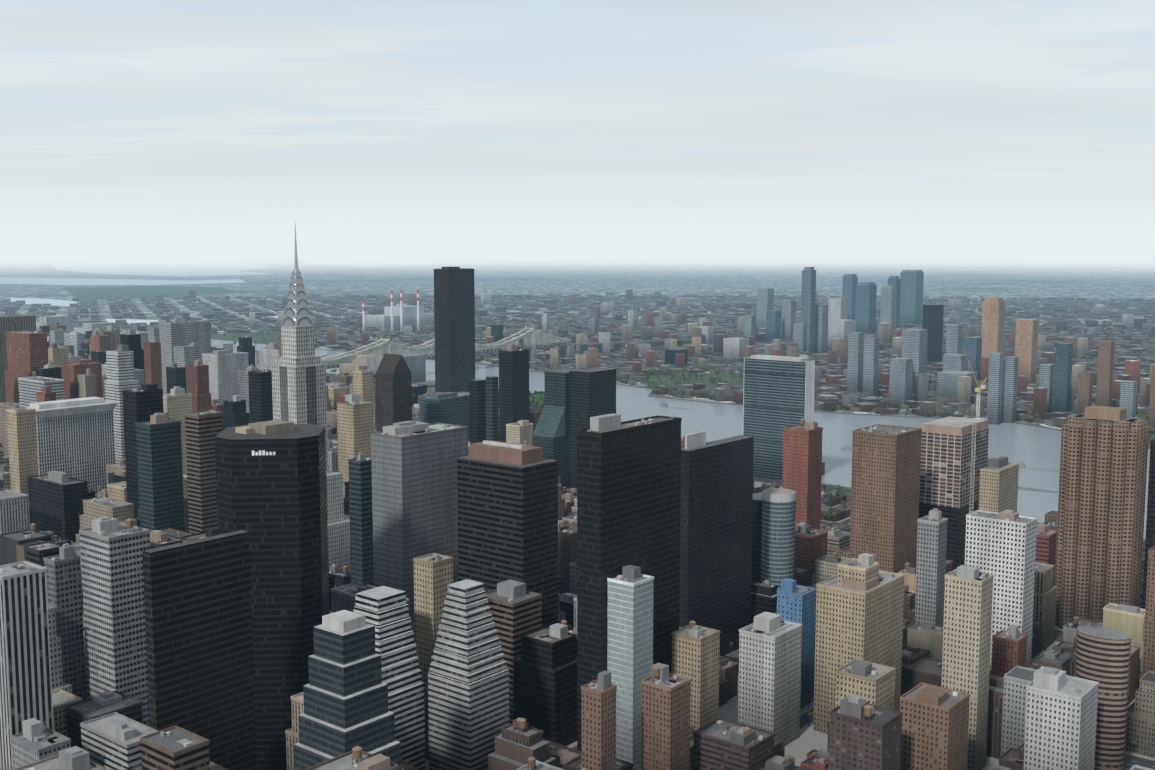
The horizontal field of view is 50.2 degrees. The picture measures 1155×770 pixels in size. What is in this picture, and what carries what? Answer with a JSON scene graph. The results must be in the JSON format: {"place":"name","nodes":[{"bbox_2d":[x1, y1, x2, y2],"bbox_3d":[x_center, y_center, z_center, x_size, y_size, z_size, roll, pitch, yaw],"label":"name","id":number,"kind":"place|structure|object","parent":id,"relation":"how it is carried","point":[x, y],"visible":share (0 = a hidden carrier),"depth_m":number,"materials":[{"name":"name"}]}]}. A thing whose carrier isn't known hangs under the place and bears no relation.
{"place":"outdoors","nodes":[
{"label":"outdoors","id":0,"kind":"place"},
{"bbox_2d":[0,249,593,324],"bbox_3d":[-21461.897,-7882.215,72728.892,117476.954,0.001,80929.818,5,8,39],"label":"water","id":1,"kind":"structure","parent":0,"point":[167,268],"depth_m":18377.18,"materials":[{"name":"blue liquid"}]},
{"bbox_2d":[0,314,1149,538],"bbox_3d":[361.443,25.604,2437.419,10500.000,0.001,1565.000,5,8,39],"label":"river","id":2,"kind":"structure","parent":0,"point":[1038,450],"depth_m":2006.37,"materials":[{"name":"grey liquid"}]},
{"bbox_2d":[0,313,1149,539],"bbox_3d":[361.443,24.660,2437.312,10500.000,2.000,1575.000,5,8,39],"label":"island and banks","id":3,"kind":"structure","parent":2,"relation":"on","point":[332,379],"depth_m":2327.17,"materials":[{"name":"green plant"}]},
{"bbox_2d":[0,249,1154,429],"bbox_3d":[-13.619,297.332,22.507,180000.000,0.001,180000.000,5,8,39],"label":"ground","id":4,"kind":"structure","parent":0,"point":[1005,274],"depth_m":13147.33,"materials":[{"name":"grey"}]},
{"bbox_2d":[363,290,433,331],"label":"ravenswood stacks","id":5,"kind":"object","parent":4,"relation":"on","point":[401,315],"visible":0.88,"depth_m":4527.30,"materials":[{"name":"white concrete"}]},
{"bbox_2d":[255,325,690,368],"bbox_3d":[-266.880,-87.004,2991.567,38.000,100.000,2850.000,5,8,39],"label":"bridge","id":6,"kind":"structure","parent":4,"relation":"on","point":[383,347],"depth_m":3046.74,"materials":[{"name":"grey metal"}]},
{"bbox_2d":[0,270,1154,769],"bbox_3d":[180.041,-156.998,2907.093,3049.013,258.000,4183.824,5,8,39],"label":"buildings","id":7,"kind":"structure","parent":4,"relation":"on","point":[226,644],"depth_m":777.52,"materials":[{"name":"grey concrete"}]},
{"bbox_2d":[269,226,327,360],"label":"skyscraper spire","id":8,"kind":"structure","parent":7,"relation":"on","point":[296,281],"depth_m":1002.53,"materials":[{"name":"metal"}]},
{"bbox_2d":[0,267,1154,753],"bbox_3d":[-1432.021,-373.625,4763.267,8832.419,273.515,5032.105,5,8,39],"label":"building roofs","id":9,"kind":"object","parent":7,"relation":"on","point":[1048,679],"visible":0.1,"depth_m":748.23,"materials":[{"name":"grey concrete"}]},
{"bbox_2d":[0,289,1154,434],"bbox_3d":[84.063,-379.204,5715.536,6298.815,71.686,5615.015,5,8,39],"label":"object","id":10,"kind":"object","parent":4,"relation":"on","point":[1085,338],"visible":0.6,"depth_m":3988.51,"materials":[{"name":"grey"}]},
{"bbox_2d":[63,286,1152,446],"bbox_3d":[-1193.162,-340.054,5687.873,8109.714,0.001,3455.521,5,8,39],"label":"parks","id":11,"kind":"structure","parent":4,"relation":"on","point":[102,294],"depth_m":7373.25,"materials":[{"name":"green plant"}]},
{"bbox_2d":[69,284,1154,767],"bbox_3d":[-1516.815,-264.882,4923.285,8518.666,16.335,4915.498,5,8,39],"label":"trees","id":12,"kind":"object","parent":4,"relation":"on","point":[535,398],"visible":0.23,"depth_m":2453.80,"materials":[{"name":"green plant"}]},
{"bbox_2d":[573,480,1154,769],"bbox_3d":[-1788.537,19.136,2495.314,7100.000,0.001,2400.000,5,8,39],"label":"manhattan streets","id":13,"kind":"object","parent":4,"relation":"on","point":[1142,762],"depth_m":779.22,"materials":[{"name":"grey asphalt"}]},
{"bbox_2d":[425,481,1154,769],"bbox_3d":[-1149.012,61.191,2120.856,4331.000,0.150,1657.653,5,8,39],"label":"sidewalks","id":14,"kind":"structure","parent":13,"relation":"on","point":[803,745],"depth_m":753.41,"materials":[{"name":"grey concrete"}]},
{"bbox_2d":[753,477,841,491],"bbox_3d":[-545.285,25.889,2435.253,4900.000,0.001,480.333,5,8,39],"label":"highway","id":15,"kind":"structure","parent":13,"relation":"on","point":[828,488],"depth_m":1571.35,"materials":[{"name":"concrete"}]},
{"bbox_2d":[0,0,1154,250],"label":"sky","id":16,"kind":"structure","parent":0,"point":[1008,125],"materials":[{"name":"white"}]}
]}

